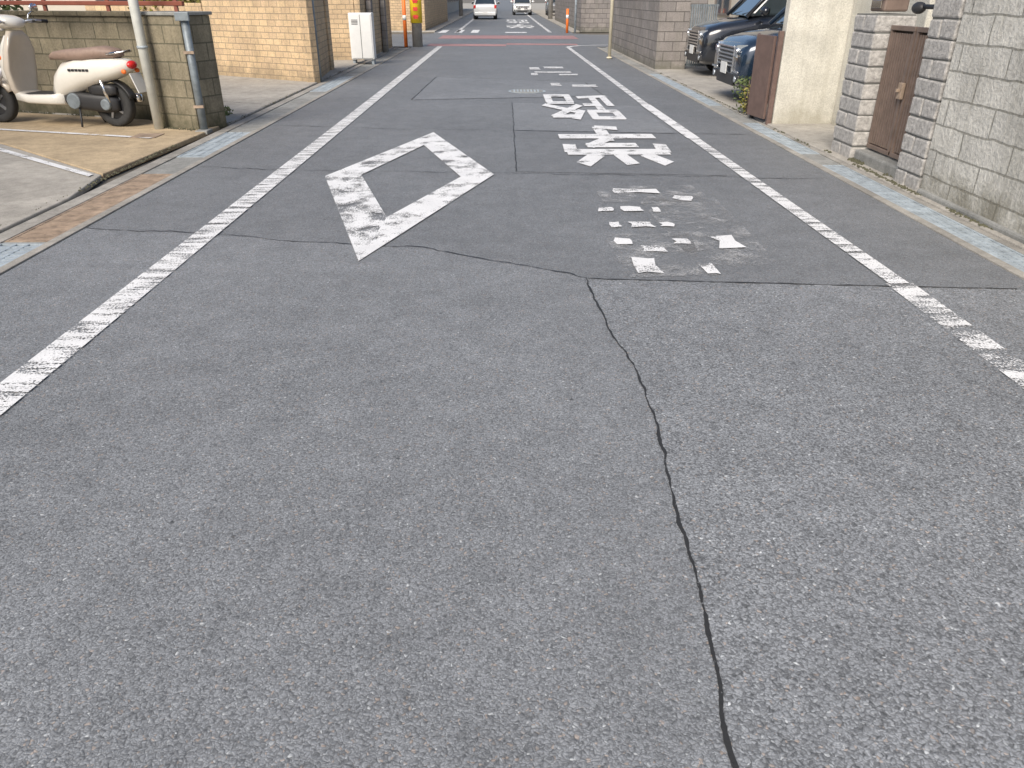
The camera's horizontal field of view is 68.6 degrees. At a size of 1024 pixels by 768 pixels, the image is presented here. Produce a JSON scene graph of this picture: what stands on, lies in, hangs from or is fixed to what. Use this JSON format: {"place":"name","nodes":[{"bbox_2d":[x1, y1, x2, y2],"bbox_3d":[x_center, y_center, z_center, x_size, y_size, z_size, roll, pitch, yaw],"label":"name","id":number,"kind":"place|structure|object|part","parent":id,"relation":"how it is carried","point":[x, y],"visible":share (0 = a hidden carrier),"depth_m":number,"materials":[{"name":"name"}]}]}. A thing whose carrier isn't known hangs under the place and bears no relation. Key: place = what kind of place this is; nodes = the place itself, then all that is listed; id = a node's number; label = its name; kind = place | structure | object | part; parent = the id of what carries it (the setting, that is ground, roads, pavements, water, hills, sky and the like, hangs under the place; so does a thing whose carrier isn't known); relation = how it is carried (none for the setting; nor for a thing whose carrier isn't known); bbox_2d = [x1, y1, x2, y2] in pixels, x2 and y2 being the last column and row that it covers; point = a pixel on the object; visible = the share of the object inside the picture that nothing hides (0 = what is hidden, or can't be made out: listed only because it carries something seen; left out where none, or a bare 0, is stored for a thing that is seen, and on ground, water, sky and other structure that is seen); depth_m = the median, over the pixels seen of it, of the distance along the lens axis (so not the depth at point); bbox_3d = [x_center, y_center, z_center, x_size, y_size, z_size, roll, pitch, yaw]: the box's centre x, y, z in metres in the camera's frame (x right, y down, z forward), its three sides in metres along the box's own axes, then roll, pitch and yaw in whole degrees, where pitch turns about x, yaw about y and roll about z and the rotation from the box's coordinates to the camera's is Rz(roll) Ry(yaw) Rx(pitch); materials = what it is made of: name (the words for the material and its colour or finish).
{"place":"outdoors","nodes":[
{"label":"outdoors","id":0,"kind":"place"},
{"bbox_2d":[0,144,101,232],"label":"parking pavement","id":1,"kind":"structure","parent":0,"point":[28,187],"depth_m":6.55,"materials":[{"name":"concrete"}]},
{"bbox_2d":[36,136,197,209],"bbox_3d":[-3.695,-1.516,6.132,0.121,0.014,6.364,-1,27,-1],"label":"moss and dirt","id":2,"kind":"object","parent":1,"relation":"on","point":[145,158],"visible":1,"depth_m":7.20,"materials":[{"name":"black soil"}]},
{"bbox_2d":[0,0,160,10],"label":"walls","id":3,"kind":"structure","parent":0,"point":[64,7],"depth_m":17.77,"materials":[{"name":"white paint"}]},
{"bbox_2d":[0,112,222,177],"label":"parking pavement","id":4,"kind":"structure","parent":0,"point":[102,156],"depth_m":8.58,"materials":[{"name":"beige concrete"}]},
{"bbox_2d":[0,3,146,126],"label":"motor scooter","id":5,"kind":"object","parent":4,"relation":"on","point":[80,73],"visible":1,"depth_m":9.28,"materials":[{"name":"metal"}]},
{"bbox_2d":[0,129,152,175],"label":"parking bay line","id":6,"kind":"object","parent":4,"relation":"on","point":[52,164],"visible":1,"depth_m":7.73,"materials":[{"name":"paint"}]},
{"bbox_2d":[18,110,152,120],"bbox_3d":[-6.785,-3.854,10.643,4.595,0.022,0.233,10,29,18],"label":"moss and dirt","id":7,"kind":"object","parent":4,"relation":"on","point":[54,112],"visible":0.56,"depth_m":10.58,"materials":[{"name":"brown soil"}]},
{"bbox_2d":[128,0,163,128],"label":"utility pole","id":8,"kind":"object","parent":4,"relation":"on","point":[139,33],"visible":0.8,"depth_m":8.96,"materials":[{"name":"metal"}]},
{"bbox_2d":[129,133,164,137],"bbox_3d":[-4.300,-2.925,8.848,0.300,0.009,0.300,0,27,-1],"label":"water meter cover","id":9,"kind":"object","parent":4,"relation":"on","point":[154,135],"visible":1,"depth_m":8.83,"materials":[{"name":"metal"}]},
{"bbox_2d":[164,126,195,130],"bbox_3d":[-4.153,-3.179,9.333,0.565,0.022,0.142,10,29,19],"label":"moss and dirt","id":10,"kind":"object","parent":4,"relation":"on","point":[190,129],"visible":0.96,"depth_m":9.30,"materials":[{"name":"brown soil"}]},
{"bbox_2d":[140,11,226,129],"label":"wall end pier","id":11,"kind":"structure","parent":4,"relation":"on","point":[168,59],"depth_m":9.11,"materials":[{"name":"concrete"}]},
{"bbox_2d":[0,0,184,10],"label":"fence railing","id":12,"kind":"object","parent":11,"relation":"on","point":[108,3],"visible":1,"depth_m":9.29,"materials":[{"name":"metal"}]},
{"bbox_2d":[174,12,212,134],"bbox_3d":[-3.784,-3.670,8.920,0.160,1.340,0.200,0,27,-1],"label":"gate post pipe","id":13,"kind":"object","parent":11,"relation":"attached to","point":[183,18],"visible":0.9,"depth_m":8.89,"materials":[{"name":"metal"}]},
{"bbox_2d":[28,47,393,125],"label":"driveway pavement","id":14,"kind":"structure","parent":0,"point":[248,92],"depth_m":13.15,"materials":[{"name":"concrete"}]},
{"bbox_2d":[0,0,23,9],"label":"garden shrub","id":15,"kind":"object","parent":14,"relation":"on","point":[7,7],"visible":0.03,"depth_m":12.66,"materials":[{"name":"green plant"}]},
{"bbox_2d":[0,15,151,119],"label":"concrete block wall","id":16,"kind":"structure","parent":14,"relation":"on","point":[55,33],"depth_m":10.02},
{"bbox_2d":[0,10,130,16],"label":"coping","id":17,"kind":"object","parent":16,"relation":"on","point":[71,13],"depth_m":9.82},
{"bbox_2d":[85,3,202,10],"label":"wall","id":18,"kind":"structure","parent":14,"relation":"on","point":[192,7],"depth_m":15.95,"materials":[{"name":"beige tile"}]},
{"bbox_2d":[127,0,200,10],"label":"garden shrub","id":19,"kind":"object","parent":14,"relation":"on","point":[189,1],"visible":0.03,"depth_m":16.22,"materials":[{"name":"green plant"}]},
{"bbox_2d":[224,105,232,114],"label":"weeds","id":20,"kind":"object","parent":14,"relation":"on","point":[227,109],"visible":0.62,"depth_m":10.36,"materials":[{"name":"green plant"}]},
{"bbox_2d":[201,0,329,82],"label":"tile boundary wall","id":21,"kind":"structure","parent":14,"relation":"on","point":[270,39],"depth_m":14.72,"materials":[{"name":"beige tile"}]},
{"bbox_2d":[312,0,321,81],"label":"green pipe","id":22,"kind":"object","parent":21,"relation":"attached to","point":[316,41],"visible":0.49,"depth_m":14.29,"materials":[{"name":"metal"}]},
{"bbox_2d":[183,0,354,59],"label":"brick wall","id":23,"kind":"structure","parent":14,"relation":"on","point":[339,10],"depth_m":19.12,"materials":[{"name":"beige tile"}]},
{"bbox_2d":[323,0,334,69],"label":"gate pier","id":24,"kind":"structure","parent":14,"relation":"on","point":[328,32],"depth_m":16.53,"materials":[{"name":"beige tile"}]},
{"bbox_2d":[348,13,376,63],"bbox_3d":[-3.659,-8.455,18.398,0.560,1.150,0.371,0,27,-1],"label":"meter cabinet","id":25,"kind":"object","parent":14,"relation":"on","point":[362,36],"visible":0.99,"depth_m":18.23,"materials":[{"name":"white metal"}]},
{"bbox_3d":[-3.657,-8.429,18.217,0.500,0.970,0.014,0,27,-1],"label":"door","id":26,"kind":"part","parent":25,"relation":"part of","materials":[{"name":"white metal"}]},
{"bbox_2d":[353,0,391,53],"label":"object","id":27,"kind":"object","parent":14,"relation":"on","point":[359,6],"visible":0.41,"depth_m":21.70,"materials":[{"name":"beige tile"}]},
{"bbox_2d":[86,0,608,192],"bbox_3d":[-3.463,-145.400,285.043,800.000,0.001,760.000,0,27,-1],"label":"ground","id":28,"kind":"structure","parent":0,"point":[109,179],"depth_m":7.88,"materials":[{"name":"grey concrete"}]},
{"bbox_2d":[574,0,576,32],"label":"street sign post","id":29,"kind":"object","parent":28,"relation":"on","point":[575,15],"visible":1,"depth_m":34.14,"materials":[{"name":"metal"}]},
{"bbox_2d":[391,3,473,32],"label":"pavement","id":30,"kind":"structure","parent":0,"point":[455,16],"depth_m":55.38,"materials":[{"name":"concrete"}]},
{"bbox_2d":[389,0,447,30],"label":"corner block wall","id":31,"kind":"structure","parent":30,"relation":"on","point":[434,13],"depth_m":35.80,"materials":[{"name":"beige brick"}]},
{"bbox_2d":[459,0,462,15],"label":"utility pole","id":32,"kind":"object","parent":30,"relation":"on","point":[460,7],"depth_m":62.44,"materials":[{"name":"concrete"}]},
{"bbox_2d":[447,0,458,12],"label":"walls","id":33,"kind":"structure","parent":0,"point":[452,7],"depth_m":77.51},
{"bbox_2d":[427,44,505,45],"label":"red paving","id":34,"kind":"structure","parent":0,"point":[466,45],"depth_m":25.73,"materials":[{"name":"paint"}]},
{"bbox_2d":[438,35,577,38],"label":"red paving","id":35,"kind":"structure","parent":0,"point":[497,37],"depth_m":30.74,"materials":[{"name":"paint"}]},
{"bbox_2d":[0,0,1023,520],"bbox_3d":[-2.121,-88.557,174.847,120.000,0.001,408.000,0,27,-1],"label":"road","id":36,"kind":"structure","parent":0,"point":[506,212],"depth_m":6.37,"materials":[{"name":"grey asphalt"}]},
{"bbox_2d":[0,47,409,274],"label":"drainage gutter","id":37,"kind":"object","parent":36,"relation":"on","point":[27,240],"visible":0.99,"depth_m":6.78,"materials":[{"name":"concrete"}]},
{"bbox_2d":[365,0,388,52],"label":"pilasters","id":38,"kind":"object","parent":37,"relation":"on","point":[369,7],"visible":0.43,"depth_m":22.05,"materials":[{"name":"grey concrete"}]},
{"bbox_2d":[0,46,440,414],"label":"road edge line","id":39,"kind":"object","parent":36,"relation":"on","point":[47,355],"visible":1,"depth_m":4.36,"materials":[{"name":"paint"}]},
{"bbox_2d":[86,227,586,277],"bbox_3d":[-1.283,-0.950,5.097,3.713,0.001,0.301,8,28,15],"label":"road crack","id":40,"kind":"object","parent":36,"relation":"on","point":[361,244],"visible":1,"depth_m":5.05,"materials":[{"name":"black asphalt"}]},
{"bbox_2d":[0,228,731,767],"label":"asphalt patch","id":41,"kind":"object","parent":36,"relation":"on","point":[264,502],"visible":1,"depth_m":2.39,"materials":[{"name":"grey asphalt"}]},
{"bbox_2d":[402,0,407,46],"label":"bollard post","id":42,"kind":"object","parent":36,"relation":"on","point":[404,23],"visible":1,"depth_m":24.82,"materials":[{"name":"orange plastic"}]},
{"bbox_2d":[325,132,493,260],"bbox_3d":[-0.968,-1.946,7.018,1.486,0.001,4.860,8,28,15],"label":"diamond road marking","id":43,"kind":"object","parent":36,"relation":"on","point":[430,203],"visible":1,"depth_m":6.36,"materials":[{"name":"paint"}]},
{"bbox_2d":[409,0,422,46],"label":"utility pole","id":44,"kind":"object","parent":36,"relation":"on","point":[416,15],"visible":1,"depth_m":24.71,"materials":[{"name":"concrete"}]},
{"bbox_2d":[438,30,526,32],"bbox_3d":[-1.380,-16.901,35.995,4.100,0.001,3.500,0,27,-1],"label":"crosswalk marking","id":45,"kind":"object","parent":36,"relation":"on","point":[461,31],"visible":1,"depth_m":34.85,"materials":[{"name":"paint"}]},
{"bbox_2d":[471,0,499,18],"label":"parked car","id":46,"kind":"object","parent":36,"relation":"on","point":[484,7],"visible":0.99,"depth_m":54.48,"materials":[{"name":"white paint"}]},
{"bbox_2d":[200,166,798,178],"bbox_3d":[-0.082,-2.006,7.144,6.029,0.001,0.119,2,27,5],"label":"road crack","id":47,"kind":"object","parent":36,"relation":"on","point":[538,173],"visible":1,"depth_m":7.09,"materials":[{"name":"black asphalt"}]},
{"bbox_2d":[412,77,601,99],"bbox_3d":[-0.062,-5.527,13.972,3.200,0.001,3.900,0,27,-1],"label":"asphalt patch","id":48,"kind":"object","parent":36,"relation":"on","point":[449,88],"visible":0.8,"depth_m":13.73,"materials":[{"name":"grey asphalt"}]},
{"bbox_2d":[411,77,600,99],"bbox_3d":[-0.063,-5.529,13.969,3.215,0.001,3.910,0,27,-1],"label":"road crack","id":49,"kind":"object","parent":48,"relation":"on","point":[483,78],"visible":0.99,"depth_m":13.13,"materials":[{"name":"black asphalt"}]},
{"bbox_2d":[509,89,545,92],"bbox_3d":[0.266,-5.193,13.304,0.660,0.013,0.660,0,27,-1],"label":"drain grate","id":50,"kind":"object","parent":48,"relation":"on","point":[526,91],"visible":1,"depth_m":13.24,"materials":[{"name":"metal"}]},
{"bbox_2d":[512,103,516,170],"bbox_3d":[0.023,-3.248,9.550,0.029,0.001,5.250,0,27,0],"label":"road crack","id":51,"kind":"object","parent":36,"relation":"on","point":[513,138],"visible":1,"depth_m":8.76,"materials":[{"name":"black asphalt"}]},
{"bbox_2d":[506,24,533,27],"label":"road marking","id":52,"kind":"object","parent":36,"relation":"on","point":[520,25],"visible":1,"depth_m":43.09,"materials":[{"name":"paint"}]},
{"bbox_2d":[510,0,533,14],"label":"oncoming car","id":53,"kind":"object","parent":36,"relation":"on","point":[521,6],"visible":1,"depth_m":67.23,"materials":[{"name":"white paint"}]},
{"bbox_2d":[526,14,549,31],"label":"road edge line","id":54,"kind":"object","parent":36,"relation":"on","point":[538,23],"visible":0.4,"depth_m":45.59,"materials":[{"name":"paint"}]},
{"bbox_2d":[529,67,595,86],"bbox_3d":[0.938,-6.539,15.918,1.033,0.001,4.553,-2,27,-4],"label":"worn marking","id":55,"kind":"object","parent":36,"relation":"on","point":[555,84],"visible":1,"depth_m":16.43,"materials":[{"name":"paint"}]},
{"bbox_2d":[566,9,568,32],"bbox_3d":[2.537,-16.645,34.430,0.124,1.000,0.124,0,27,-1],"label":"bollard post","id":56,"kind":"object","parent":36,"relation":"on","point":[567,17],"visible":0.98,"depth_m":34.37,"materials":[{"name":"orange plastic"}]},
{"bbox_2d":[512,103,672,132],"bbox_3d":[0.990,-3.766,10.560,1.980,0.001,3.000,0,27,-1],"label":"asphalt patch","id":57,"kind":"object","parent":36,"relation":"on","point":[539,117],"visible":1,"depth_m":10.19,"materials":[{"name":"grey asphalt"}]},
{"bbox_2d":[542,94,626,119],"bbox_3d":[1.026,-4.258,11.489,1.141,0.009,2.927,0,27,-1],"label":"school route marking","id":58,"kind":"object","parent":57,"relation":"on","point":[593,114],"visible":1,"depth_m":11.21,"materials":[{"name":"paint"}]},
{"bbox_2d":[568,47,647,104],"bbox_3d":[1.957,-7.699,18.165,0.120,0.001,14.700,0,27,-1],"label":"road edge line","id":59,"kind":"object","parent":36,"relation":"on","point":[605,74],"visible":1,"depth_m":15.15,"materials":[{"name":"paint"}]},
{"bbox_2d":[606,0,613,58],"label":"street pole","id":60,"kind":"object","parent":36,"relation":"on","point":[610,28],"visible":1,"depth_m":19.90,"materials":[{"name":"beige metal"}]},
{"bbox_2d":[525,130,700,133],"bbox_3d":[1.454,-3.114,9.291,2.901,0.001,0.040,3,27,6],"label":"road crack","id":61,"kind":"object","parent":36,"relation":"on","point":[594,131],"visible":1,"depth_m":9.34,"materials":[{"name":"black asphalt"}]},
{"bbox_2d":[513,131,726,175],"bbox_3d":[1.018,-2.569,8.241,1.980,0.001,2.680,0,27,-1],"label":"asphalt patch","id":62,"kind":"object","parent":36,"relation":"on","point":[540,151],"visible":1,"depth_m":7.85,"materials":[{"name":"grey asphalt"}]},
{"bbox_2d":[558,125,673,165],"bbox_3d":[1.151,-2.745,8.561,1.180,0.006,2.613,0,27,-1],"label":"school route marking","id":63,"kind":"object","parent":62,"relation":"on","point":[593,156],"visible":1,"depth_m":8.21,"materials":[{"name":"paint"}]},
{"bbox_2d":[586,278,738,767],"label":"road crack","id":64,"kind":"object","parent":36,"relation":"on","point":[728,746],"visible":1,"depth_m":2.11,"materials":[{"name":"black asphalt"}]},
{"bbox_2d":[642,105,698,137],"bbox_3d":[2.108,-3.617,10.257,0.150,0.001,3.100,-1,27,-1],"label":"road edge line","id":65,"kind":"object","parent":36,"relation":"on","point":[682,129],"visible":1,"depth_m":9.98,"materials":[{"name":"paint"}]},
{"bbox_2d":[598,188,745,273],"bbox_3d":[1.119,-1.189,5.553,0.888,0.001,2.282,0,27,-1],"label":"worn school route marking","id":66,"kind":"object","parent":36,"relation":"on","point":[729,241],"visible":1,"depth_m":5.16,"materials":[{"name":"paint"}]},
{"bbox_2d":[597,185,765,276],"bbox_3d":[1.173,-1.204,5.586,1.052,0.001,2.455,0,27,-1],"label":"faint paint residue","id":67,"kind":"object","parent":36,"relation":"on","point":[696,233],"visible":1,"depth_m":5.28},
{"bbox_2d":[689,138,908,282],"bbox_3d":[2.208,-1.749,6.636,0.120,0.001,5.050,-1,27,-1],"label":"road edge line","id":68,"kind":"object","parent":36,"relation":"on","point":[862,256],"visible":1,"depth_m":5.52,"materials":[{"name":"paint"}]},
{"bbox_2d":[587,278,1023,767],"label":"asphalt patch","id":69,"kind":"object","parent":36,"relation":"on","point":[845,465],"visible":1,"depth_m":2.49,"materials":[{"name":"grey asphalt"}]},
{"bbox_2d":[887,283,1023,387],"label":"road edge line","id":70,"kind":"object","parent":69,"relation":"on","point":[908,292],"visible":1,"depth_m":3.85,"materials":[{"name":"paint"}]},
{"bbox_2d":[594,278,1016,288],"bbox_3d":[1.674,-0.587,4.395,2.469,0.001,0.030,2,27,4],"label":"road crack","id":71,"kind":"object","parent":36,"relation":"on","point":[800,283],"visible":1,"depth_m":4.40,"materials":[{"name":"black asphalt"}]},
{"bbox_2d":[597,47,1023,279],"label":"drainage gutter","id":72,"kind":"object","parent":36,"relation":"on","point":[1006,256],"visible":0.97,"depth_m":6.49,"materials":[{"name":"concrete"}]},
{"bbox_2d":[747,31,784,124],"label":"folding gate","id":73,"kind":"structure","parent":72,"relation":"on","point":[762,73],"depth_m":9.72,"materials":[{"name":"brown metal"}]},
{"bbox_2d":[506,43,576,44],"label":"red paving","id":74,"kind":"structure","parent":0,"point":[535,44],"depth_m":26.27,"materials":[{"name":"paint"}]},
{"bbox_2d":[531,3,579,32],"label":"pavement","id":75,"kind":"structure","parent":0,"point":[539,9],"depth_m":70.55,"materials":[{"name":"concrete"}]},
{"bbox_2d":[545,0,554,15],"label":"parked car","id":76,"kind":"object","parent":75,"relation":"on","point":[546,10],"visible":0.3,"depth_m":63.24,"materials":[{"name":"silver paint"}]},
{"bbox_2d":[548,0,552,18],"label":"utility pole","id":77,"kind":"object","parent":75,"relation":"on","point":[550,9],"visible":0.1,"depth_m":53.62,"materials":[{"name":"concrete"}]},
{"bbox_2d":[555,0,708,32],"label":"corner block wall","id":78,"kind":"structure","parent":75,"relation":"on","point":[593,16],"depth_m":34.85,"materials":[{"name":"grey concrete"}]},
{"bbox_2d":[715,0,728,12],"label":"window glass","id":79,"kind":"object","parent":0,"point":[725,6],"visible":0.2,"depth_m":22.06,"materials":[{"name":"grey glass"}]},
{"bbox_2d":[708,0,738,20],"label":"walls","id":80,"kind":"structure","parent":0,"point":[733,2],"depth_m":22.44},
{"bbox_2d":[713,0,731,15],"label":"window frames","id":81,"kind":"structure","parent":80,"relation":"attached to","point":[724,14],"depth_m":22.08,"materials":[{"name":"metal"}]},
{"bbox_2d":[612,49,1023,249],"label":"side pavement","id":82,"kind":"structure","parent":0,"point":[819,137],"depth_m":9.47,"materials":[{"name":"concrete"}]},
{"bbox_2d":[611,0,690,68],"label":"grey block wall","id":83,"kind":"structure","parent":82,"relation":"on","point":[651,34],"depth_m":17.22,"materials":[{"name":"grey concrete"}]},
{"bbox_2d":[685,4,718,66],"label":"slatted gate","id":84,"kind":"structure","parent":83,"relation":"attached to","point":[704,16],"depth_m":16.61,"materials":[{"name":"grey metal"}]},
{"bbox_2d":[660,73,809,146],"bbox_3d":[3.278,-4.713,12.348,0.196,0.014,9.102,0,27,-1],"label":"moss and dirt","id":85,"kind":"object","parent":82,"relation":"on","point":[736,109],"visible":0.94,"depth_m":11.26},
{"bbox_2d":[684,0,786,70],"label":"parked minivan","id":86,"kind":"object","parent":82,"relation":"on","point":[703,39],"visible":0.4,"depth_m":15.03,"materials":[{"name":"black paint"}]},
{"bbox_2d":[731,74,751,114],"bbox_3d":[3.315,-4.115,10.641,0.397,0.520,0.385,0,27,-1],"label":"weeds","id":87,"kind":"object","parent":82,"relation":"on","point":[744,82],"visible":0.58,"depth_m":10.61,"materials":[{"name":"green plant"}]},
{"bbox_2d":[712,6,785,99],"bbox_3d":[5.669,-5.364,11.650,4.695,1.894,2.180,0,27,-1],"label":"parked car","id":88,"kind":"object","parent":82,"relation":"on","point":[734,57],"visible":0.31,"depth_m":11.49,"materials":[{"name":"blue paint"}]},
{"bbox_2d":[771,0,853,123],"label":"wall","id":89,"kind":"structure","parent":82,"relation":"on","point":[813,49],"depth_m":9.41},
{"bbox_2d":[847,157,892,177],"bbox_3d":[3.491,-2.081,7.206,0.176,0.032,0.991,-1,27,-3],"label":"moss and dirt","id":90,"kind":"object","parent":82,"relation":"on","point":[854,160],"visible":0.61,"depth_m":7.45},
{"bbox_2d":[831,15,916,157],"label":"blocks","id":91,"kind":"structure","parent":82,"relation":"on","point":[871,23],"depth_m":7.44,"materials":[{"name":"grey stone"}]},
{"bbox_2d":[833,13,915,147],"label":"mortar joints","id":92,"kind":"object","parent":82,"relation":"on","point":[879,14],"visible":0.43,"depth_m":7.40,"materials":[{"name":"grey concrete"}]},
{"bbox_2d":[871,0,909,11],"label":"letter box","id":93,"kind":"object","parent":92,"relation":"on","point":[889,5],"visible":1,"depth_m":7.10,"materials":[{"name":"beige plastic"}]},
{"bbox_2d":[854,149,897,177],"bbox_3d":[3.996,-2.098,7.193,1.050,0.130,0.980,0,27,-1],"label":"entrance step","id":94,"kind":"object","parent":82,"relation":"on","point":[878,161],"visible":0.14,"depth_m":7.19,"materials":[{"name":"grey concrete"}]},
{"bbox_2d":[832,0,935,124],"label":"house side wall","id":95,"kind":"structure","parent":82,"relation":"on","point":[924,18],"depth_m":8.93,"materials":[{"name":"beige paint"}]},
{"bbox_2d":[824,150,992,229],"bbox_3d":[3.417,-0.748,4.640,0.098,0.017,7.766,0,27,-1],"label":"moss and dirt","id":96,"kind":"object","parent":82,"relation":"on","point":[915,193],"visible":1,"depth_m":6.47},
{"bbox_2d":[894,0,965,190],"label":"blocks","id":97,"kind":"structure","parent":82,"relation":"on","point":[936,69],"depth_m":6.18,"materials":[{"name":"grey stone"}]},
{"bbox_2d":[898,17,961,180],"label":"mortar joints","id":98,"kind":"object","parent":82,"relation":"on","point":[933,100],"visible":0.11,"depth_m":6.20,"materials":[{"name":"grey concrete"}]},
{"bbox_2d":[911,2,934,13],"bbox_3d":[3.627,-3.213,6.444,0.105,0.116,0.566,-6,28,-12],"label":"wall lamp","id":99,"kind":"object","parent":98,"relation":"attached to","point":[919,7],"visible":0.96,"depth_m":6.55,"materials":[{"name":"black plastic"}]},
{"bbox_2d":[917,188,1023,243],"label":"footing","id":100,"kind":"object","parent":82,"relation":"on","point":[1008,232],"visible":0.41,"depth_m":5.54,"materials":[{"name":"concrete"}]},
{"bbox_2d":[920,0,1023,234],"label":"block wall","id":101,"kind":"structure","parent":82,"relation":"on","point":[975,161],"depth_m":5.46,"materials":[{"name":"grey stone"}]},
{"bbox_2d":[866,25,928,159],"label":"entrance gate","id":102,"kind":"structure","parent":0,"point":[900,73],"depth_m":7.00,"materials":[{"name":"brown wood"}]}
]}

